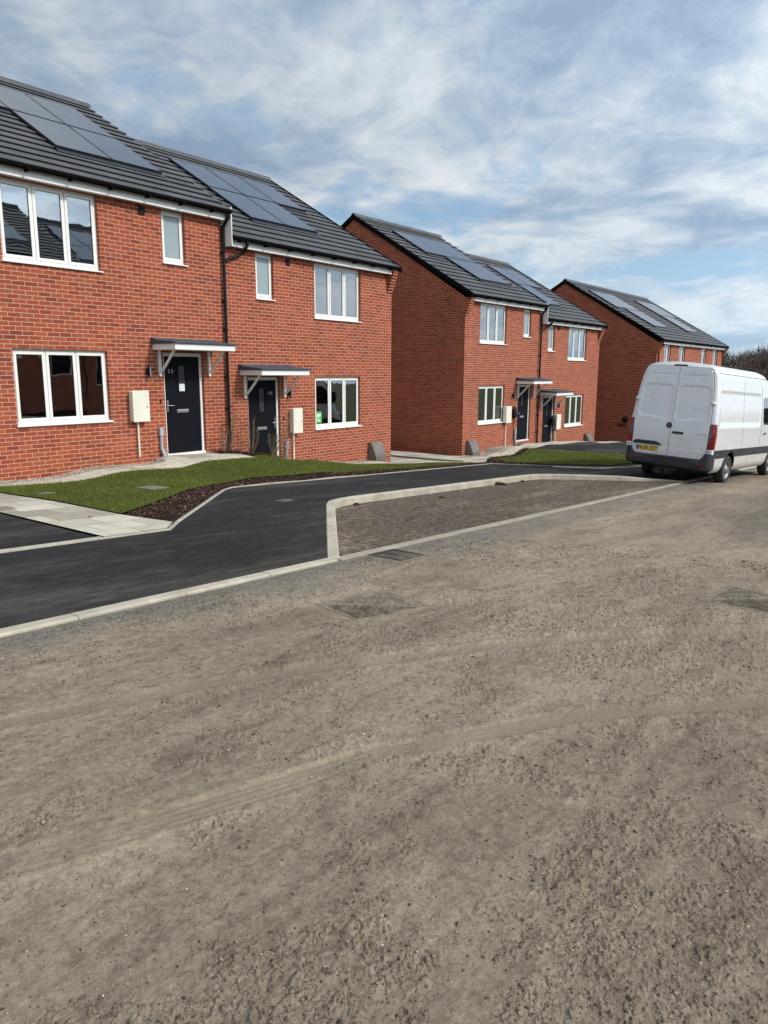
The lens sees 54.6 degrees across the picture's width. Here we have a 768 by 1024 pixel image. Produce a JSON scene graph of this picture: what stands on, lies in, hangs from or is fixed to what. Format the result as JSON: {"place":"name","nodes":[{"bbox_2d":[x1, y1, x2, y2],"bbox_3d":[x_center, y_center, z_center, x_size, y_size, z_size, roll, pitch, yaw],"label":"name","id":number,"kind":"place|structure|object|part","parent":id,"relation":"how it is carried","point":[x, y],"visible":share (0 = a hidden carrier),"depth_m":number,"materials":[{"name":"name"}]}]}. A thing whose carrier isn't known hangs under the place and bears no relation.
{"place":"outdoors","nodes":[
{"label":"outdoors","id":0,"kind":"place"},
{"bbox_2d":[0,514,94,548],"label":"driveway","id":1,"kind":"structure","parent":0,"point":[15,532],"depth_m":7.84,"materials":[{"name":"grey asphalt"}]},
{"bbox_2d":[0,460,164,482],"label":"gravel","id":2,"kind":"structure","parent":0,"point":[81,471],"depth_m":13.59,"materials":[{"name":"beige gravel"}]},
{"bbox_2d":[0,441,630,536],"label":"garden soil","id":3,"kind":"structure","parent":0,"point":[127,513],"depth_m":10.32,"materials":[{"name":"brown soil"}]},
{"bbox_2d":[0,536,100,550],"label":"edging","id":4,"kind":"object","parent":3,"relation":"on","point":[49,543],"visible":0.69,"depth_m":7.29,"materials":[{"name":"concrete"}]},
{"bbox_2d":[0,493,171,535],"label":"footpath","id":5,"kind":"structure","parent":3,"relation":"on","point":[99,522],"depth_m":8.91,"materials":[{"name":"beige concrete"}]},
{"bbox_2d":[0,506,16,512],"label":"inspection cover","id":6,"kind":"object","parent":5,"relation":"on","point":[5,508],"visible":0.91,"depth_m":9.34,"materials":[{"name":"concrete"}]},
{"bbox_2d":[0,452,255,486],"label":"footpath","id":7,"kind":"structure","parent":3,"relation":"on","point":[175,461],"depth_m":14.52,"materials":[{"name":"beige concrete"}]},
{"bbox_2d":[218,428,227,453],"bbox_3d":[-3.480,-1.558,16.128,0.264,0.641,0.246,0,11,0],"label":"dry shrub","id":8,"kind":"object","parent":3,"relation":"on","point":[222,440],"visible":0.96,"depth_m":16.15,"materials":[{"name":"brown plant"}]},
{"bbox_2d":[227,410,238,450],"bbox_3d":[-3.320,-1.761,16.356,0.302,0.979,0.265,-4,11,-19],"label":"dry shrub","id":9,"kind":"object","parent":3,"relation":"on","point":[230,444],"visible":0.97,"depth_m":16.38,"materials":[{"name":"brown plant"}]},
{"bbox_2d":[0,454,474,512],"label":"lawn","id":10,"kind":"structure","parent":3,"relation":"on","point":[257,461],"depth_m":13.09,"materials":[{"name":"green plant"}]},
{"bbox_2d":[135,485,169,490],"bbox_3d":[-3.660,-0.375,11.735,0.340,0.050,0.420,6,9,25],"label":"inspection cover","id":11,"kind":"object","parent":10,"relation":"on","point":[153,487],"visible":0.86,"depth_m":11.66,"materials":[{"name":"grey metal"}]},
{"bbox_2d":[266,433,278,454],"bbox_3d":[-2.482,-1.482,16.651,0.276,0.584,0.233,0,11,0],"label":"dry shrub","id":12,"kind":"object","parent":10,"relation":"on","point":[269,441],"visible":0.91,"depth_m":16.65,"materials":[{"name":"brown plant"}]},
{"bbox_2d":[231,418,244,450],"bbox_3d":[-3.257,-1.687,16.587,0.283,0.842,0.223,4,11,18],"label":"dry shrub","id":13,"kind":"object","parent":3,"relation":"on","point":[240,434],"visible":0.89,"depth_m":16.61,"materials":[{"name":"brown plant"}]},
{"bbox_2d":[213,449,268,455],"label":"bark mulch","id":14,"kind":"object","parent":3,"relation":"on","point":[240,452],"visible":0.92,"depth_m":16.36,"materials":[{"name":"brown wood"}]},
{"bbox_2d":[245,416,260,452],"bbox_3d":[-2.986,-1.730,16.796,0.348,0.959,0.248,6,12,29],"label":"dry shrub","id":15,"kind":"object","parent":3,"relation":"on","point":[252,444],"visible":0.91,"depth_m":16.80,"materials":[{"name":"brown plant"}]},
{"bbox_2d":[133,138,401,461],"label":"brick house","id":16,"kind":"structure","parent":3,"relation":"on","point":[309,288],"depth_m":18.67,"materials":[{"name":"brick"}]},
{"bbox_2d":[248,380,276,455],"bbox_3d":[-2.853,-2.096,17.531,0.106,1.985,0.884,8,13,36],"label":"door","id":17,"kind":"structure","parent":16,"relation":"in","point":[261,399],"depth_m":17.52,"materials":[{"name":"black plastic"}]},
{"bbox_2d":[255,253,275,300],"bbox_3d":[-2.759,-5.366,16.996,0.185,1.028,0.616,8,13,36],"label":"window","id":18,"kind":"structure","parent":16,"relation":"in","point":[262,261],"depth_m":17.03,"materials":[{"name":"glass"}]},
{"bbox_2d":[315,377,361,429],"bbox_3d":[-1.228,-2.876,19.544,0.185,1.333,1.866,8,13,36],"label":"window","id":19,"kind":"structure","parent":16,"relation":"in","point":[336,398],"depth_m":19.58,"materials":[{"name":"white plastic"}]},
{"bbox_2d":[314,263,362,322],"bbox_3d":[-1.205,-5.584,19.050,0.185,1.348,1.866,8,13,36],"label":"window","id":20,"kind":"structure","parent":16,"relation":"in","point":[335,289],"depth_m":19.06,"materials":[{"name":"glass"}]},
{"bbox_2d":[272,418,289,456],"bbox_3d":[-2.301,-1.634,16.539,0.496,0.972,0.249,0,11,0],"label":"dry shrub","id":21,"kind":"object","parent":3,"relation":"on","point":[273,449],"visible":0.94,"depth_m":16.55,"materials":[{"name":"brown plant"}]},
{"bbox_2d":[280,430,291,456],"bbox_3d":[-2.265,-1.552,16.978,0.347,0.673,0.240,0,11,0],"label":"dry shrub","id":22,"kind":"object","parent":3,"relation":"on","point":[286,444],"visible":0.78,"depth_m":16.97,"materials":[{"name":"brown plant"}]},
{"bbox_2d":[283,429,295,457],"bbox_3d":[-2.203,-1.565,17.144,0.355,0.731,0.195,-5,12,-24],"label":"dry shrub","id":23,"kind":"object","parent":3,"relation":"on","point":[287,456],"visible":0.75,"depth_m":17.14,"materials":[{"name":"brown plant"}]},
{"bbox_2d":[125,462,489,520],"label":"bark mulch","id":24,"kind":"object","parent":3,"relation":"on","point":[173,501],"visible":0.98,"depth_m":11.63,"materials":[{"name":"brown wood"}]},
{"bbox_2d":[283,441,617,463],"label":"footpath","id":25,"kind":"structure","parent":3,"relation":"on","point":[506,451],"depth_m":24.48,"materials":[{"name":"beige concrete"}]},
{"bbox_2d":[391,455,460,460],"bbox_3d":[-0.975,-1.992,24.541,8.600,0.086,0.600,8,13,36],"label":"soil strip","id":26,"kind":"object","parent":25,"relation":"on","point":[422,458],"visible":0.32,"depth_m":22.96,"materials":[{"name":"brown soil"}]},
{"bbox_2d":[487,447,528,463],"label":"bark mulch","id":27,"kind":"object","parent":3,"relation":"on","point":[493,459],"visible":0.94,"depth_m":23.79,"materials":[{"name":"brown wood"}]},
{"bbox_2d":[466,253,607,442],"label":"brick house","id":28,"kind":"structure","parent":3,"relation":"on","point":[572,334],"depth_m":31.33,"materials":[{"name":"brick"}]},
{"bbox_2d":[542,398,551,441],"bbox_3d":[6.550,-3.591,29.961,0.106,1.985,0.884,9,13,37],"label":"door","id":29,"kind":"structure","parent":28,"relation":"in","point":[547,408],"depth_m":29.97,"materials":[{"name":"black plastic"}]},
{"bbox_2d":[547,325,554,351],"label":"window","id":30,"kind":"structure","parent":28,"relation":"in","point":[550,336],"depth_m":29.38,"materials":[{"name":"white plastic"}]},
{"bbox_2d":[564,394,581,427],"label":"window","id":31,"kind":"structure","parent":28,"relation":"in","point":[573,403],"depth_m":31.83,"materials":[{"name":"white plastic"}]},
{"bbox_2d":[567,327,585,360],"bbox_3d":[8.090,-7.037,31.251,0.185,1.348,1.866,9,13,37],"label":"window","id":32,"kind":"structure","parent":28,"relation":"in","point":[576,347],"depth_m":31.31,"materials":[{"name":"glass"}]},
{"bbox_2d":[499,461,613,466],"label":"bark mulch","id":33,"kind":"object","parent":3,"relation":"on","point":[562,464],"visible":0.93,"depth_m":20.10,"materials":[{"name":"brown soil"}]},
{"bbox_2d":[496,448,631,465],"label":"lawn","id":34,"kind":"structure","parent":3,"relation":"on","point":[533,453],"depth_m":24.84,"materials":[{"name":"green plant"}]},
{"bbox_2d":[550,279,700,441],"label":"brick house","id":35,"kind":"structure","parent":3,"relation":"on","point":[635,342],"depth_m":36.44,"materials":[{"name":"brick"}]},
{"bbox_2d":[664,345,669,361],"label":"window","id":36,"kind":"structure","parent":35,"relation":"in","point":[666,351],"depth_m":36.37,"materials":[{"name":"white plastic"}]},
{"bbox_2d":[679,346,683,361],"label":"window","id":37,"kind":"structure","parent":35,"relation":"in","point":[681,352],"depth_m":38.24,"materials":[{"name":"white plastic"}]},
{"bbox_2d":[332,460,399,462],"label":"gravel","id":38,"kind":"structure","parent":0,"point":[362,461],"depth_m":20.18,"materials":[{"name":"beige gravel"}]},
{"bbox_2d":[0,464,740,628],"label":"pavement","id":39,"kind":"structure","parent":0,"point":[231,533],"depth_m":7.60,"materials":[{"name":"black asphalt"}]},
{"bbox_2d":[0,558,337,637],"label":"kerb","id":40,"kind":"structure","parent":39,"relation":"on","point":[54,621],"depth_m":5.79,"materials":[{"name":"concrete"}]},
{"bbox_2d":[276,499,292,501],"bbox_3d":[-1.478,-0.163,11.118,0.160,0.030,0.280,6,9,25],"label":"stopcock cover","id":41,"kind":"object","parent":39,"relation":"on","point":[284,500],"visible":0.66,"depth_m":11.08,"materials":[{"name":"grey metal"}]},
{"bbox_2d":[326,474,685,560],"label":"kerb","id":42,"kind":"structure","parent":39,"relation":"on","point":[333,505],"depth_m":13.39,"materials":[{"name":"concrete"}]},
{"bbox_2d":[0,529,767,1023],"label":"road","id":43,"kind":"structure","parent":0,"point":[112,829],"depth_m":3.03,"materials":[{"name":"grey gravel"}]},
{"bbox_2d":[315,591,431,620],"bbox_3d":[-0.082,0.772,5.949,0.750,0.072,0.570,-5,11,-39],"label":"manhole cover","id":44,"kind":"object","parent":43,"relation":"on","point":[375,603],"visible":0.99,"depth_m":5.91,"materials":[{"name":"metal"}]},
{"bbox_2d":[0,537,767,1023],"bbox_3d":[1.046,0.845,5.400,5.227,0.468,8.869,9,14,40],"label":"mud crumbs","id":45,"kind":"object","parent":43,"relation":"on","point":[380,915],"visible":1,"depth_m":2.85,"materials":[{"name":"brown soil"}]},
{"bbox_2d":[698,585,767,612],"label":"manhole cover","id":46,"kind":"object","parent":43,"relation":"on","point":[738,594],"visible":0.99,"depth_m":6.58,"materials":[{"name":"metal"}]},
{"bbox_2d":[0,0,767,367],"label":"sky","id":47,"kind":"structure","parent":0,"point":[617,145],"materials":[{"name":"blue"}]},
{"bbox_2d":[459,445,516,456],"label":"gravel","id":48,"kind":"structure","parent":0,"point":[487,452],"depth_m":25.98,"materials":[{"name":"beige gravel"}]},
{"bbox_2d":[335,479,677,555],"bbox_3d":[2.263,-0.268,13.414,2.570,0.660,12.760,8,13,36],"label":"parking bay","id":49,"kind":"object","parent":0,"point":[365,526],"visible":0.91,"depth_m":11.69,"materials":[{"name":"grey gravel"}]},
{"bbox_2d":[494,482,506,485],"bbox_3d":[2.388,-0.571,15.455,0.342,0.110,0.173,5,12,22],"label":"soil clod","id":50,"kind":"object","parent":49,"relation":"in","point":[500,483],"visible":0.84,"depth_m":15.41,"materials":[{"name":"brown soil"}]},
{"bbox_2d":[536,442,626,453],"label":"driveway","id":51,"kind":"structure","parent":0,"point":[617,447],"depth_m":27.33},
{"bbox_2d":[589,463,638,466],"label":"driveway","id":52,"kind":"structure","parent":0,"point":[626,465],"depth_m":20.76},
{"bbox_2d":[483,467,767,553],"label":"road","id":53,"kind":"structure","parent":0,"point":[731,513],"depth_m":11.49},
{"bbox_2d":[369,549,424,560],"bbox_3d":[0.136,0.503,7.948,0.420,0.106,0.440,8,10,36],"label":"drain grate","id":54,"kind":"object","parent":53,"relation":"on","point":[392,554],"visible":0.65,"depth_m":7.93,"materials":[{"name":"metal"}]},
{"bbox_2d":[339,482,687,560],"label":"kerb","id":55,"kind":"structure","parent":53,"relation":"on","point":[380,549],"depth_m":10.07,"materials":[{"name":"concrete"}]},
{"bbox_2d":[625,361,767,482],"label":"panel van","id":56,"kind":"object","parent":53,"relation":"on","point":[691,417],"visible":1,"depth_m":17.55,"materials":[{"name":"paint"}]},
{"bbox_3d":[6.431,-2.434,17.685,0.975,2.086,0.166,13,14,40],"label":"rear door","id":57,"kind":"part","parent":56,"relation":"part of","materials":[{"name":"paint"}]},
{"bbox_3d":[7.124,-2.274,17.090,0.938,2.086,0.161,13,14,40],"label":"rear door","id":58,"kind":"part","parent":56,"relation":"part of","materials":[{"name":"paint"}]},
{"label":"cab window","id":59,"kind":"part","parent":56,"relation":"part of","materials":[{"name":"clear glass"}]},
{"bbox_3d":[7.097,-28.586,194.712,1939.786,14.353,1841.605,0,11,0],"label":"ground","id":60,"kind":"structure","parent":0,"visible":0},
{"bbox_2d":[0,76,237,480],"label":"brick house","id":61,"kind":"structure","parent":60,"relation":"on","point":[115,345],"depth_m":14.47,"materials":[{"name":"brick"}]},
{"bbox_2d":[0,177,103,272],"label":"window","id":62,"kind":"structure","parent":61,"relation":"in","point":[63,194],"depth_m":12.97,"materials":[{"name":"white plastic"}]},
{"bbox_2d":[12,348,113,426],"bbox_3d":[-5.813,-2.259,13.481,0.185,1.333,1.866,8,13,36],"label":"window","id":63,"kind":"structure","parent":61,"relation":"in","point":[79,418],"depth_m":13.45,"materials":[{"name":"white plastic"}]},
{"bbox_2d":[161,210,188,266],"bbox_3d":[-4.258,-5.493,14.950,0.185,1.028,0.616,8,13,36],"label":"window","id":64,"kind":"structure","parent":61,"relation":"in","point":[171,223],"depth_m":14.98,"materials":[{"name":"white plastic"}]},
{"bbox_2d":[164,356,201,453],"bbox_3d":[-4.219,-2.255,15.662,0.106,1.985,0.884,8,13,36],"label":"door","id":65,"kind":"structure","parent":61,"relation":"in","point":[181,374],"depth_m":15.66,"materials":[{"name":"black plastic"}]},
{"bbox_2d":[0,463,640,552],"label":"edging","id":66,"kind":"object","parent":60,"relation":"on","point":[173,525],"visible":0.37,"depth_m":9.39,"materials":[{"name":"concrete"}]},
{"bbox_2d":[341,213,553,455],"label":"brick house","id":67,"kind":"structure","parent":60,"relation":"on","point":[466,335],"depth_m":25.90,"materials":[{"name":"brick"}]},
{"bbox_2d":[477,385,503,424],"bbox_3d":[3.762,-3.792,26.294,0.185,1.333,1.866,9,13,37],"label":"window","id":68,"kind":"structure","parent":67,"relation":"in","point":[490,398],"depth_m":26.35,"materials":[{"name":"white plastic"}]},
{"bbox_2d":[479,303,506,344],"bbox_3d":[3.764,-6.496,25.779,0.185,1.348,1.866,9,13,37],"label":"window","id":69,"kind":"structure","parent":67,"relation":"in","point":[492,316],"depth_m":25.82,"materials":[{"name":"glass"}]},
{"bbox_2d":[516,387,527,439],"bbox_3d":[5.233,-3.750,28.270,0.062,1.985,0.884,9,13,37],"label":"door","id":70,"kind":"structure","parent":67,"relation":"in","point":[522,409],"depth_m":28.30,"materials":[{"name":"black plastic"}]},
{"bbox_2d":[523,309,531,337],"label":"window","id":71,"kind":"structure","parent":67,"relation":"in","point":[527,312],"depth_m":27.72,"materials":[{"name":"white plastic"}]},
{"bbox_2d":[552,466,640,468],"bbox_3d":[6.654,-1.197,20.558,4.861,0.351,0.851,-6,13,-32],"label":"edging","id":72,"kind":"object","parent":60,"relation":"on","point":[594,468],"visible":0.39,"depth_m":19.57,"materials":[{"name":"concrete"}]},
{"bbox_2d":[611,290,728,366],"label":"brick house","id":73,"kind":"structure","parent":60,"relation":"on","point":[710,350],"depth_m":42.48,"materials":[{"name":"brick"}]},
{"bbox_2d":[701,348,705,363],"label":"window","id":74,"kind":"structure","parent":73,"relation":"in","point":[703,349],"depth_m":41.44,"materials":[{"name":"white plastic"}]},
{"bbox_2d":[712,349,716,365],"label":"window","id":75,"kind":"structure","parent":73,"relation":"in","point":[714,351],"depth_m":43.33,"materials":[{"name":"white plastic"}]},
{"bbox_2d":[685,466,756,482],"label":"kerb","id":76,"kind":"structure","parent":60,"relation":"on","point":[705,477],"depth_m":19.29,"materials":[{"name":"concrete"}]},
{"bbox_2d":[723,345,767,369],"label":"woodland","id":77,"kind":"object","parent":60,"relation":"on","point":[726,361],"visible":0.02,"depth_m":87.93,"materials":[{"name":"plant"}]},
{"bbox_2d":[728,342,767,377],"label":"tree","id":78,"kind":"object","parent":60,"relation":"on","point":[759,358],"visible":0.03,"depth_m":69.24,"materials":[{"name":"brown plant"}]},
{"bbox_2d":[728,362,767,380],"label":"tree","id":79,"kind":"object","parent":60,"relation":"on","point":[749,368],"visible":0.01,"depth_m":65.82,"materials":[{"name":"brown plant"}]},
{"bbox_2d":[733,349,767,378],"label":"tree","id":80,"kind":"object","parent":60,"relation":"on","point":[744,358],"visible":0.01,"depth_m":69.30,"materials":[{"name":"brown plant"}]},
{"bbox_2d":[734,345,767,373],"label":"tree","id":81,"kind":"object","parent":60,"relation":"on","point":[754,362],"visible":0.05,"depth_m":75.39,"materials":[{"name":"brown plant"}]},
{"bbox_2d":[739,356,767,372],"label":"tree","id":82,"kind":"object","parent":60,"relation":"on","point":[750,365],"visible":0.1,"depth_m":66.11,"materials":[{"name":"brown plant"}]},
{"bbox_2d":[748,350,767,379],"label":"tree","id":83,"kind":"object","parent":60,"relation":"on","point":[764,374],"visible":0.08,"depth_m":63.76,"materials":[{"name":"brown plant"}]},
{"bbox_2d":[753,342,767,373],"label":"tree","id":84,"kind":"object","parent":60,"relation":"on","point":[763,368],"visible":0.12,"depth_m":72.82,"materials":[{"name":"brown plant"}]}
]}

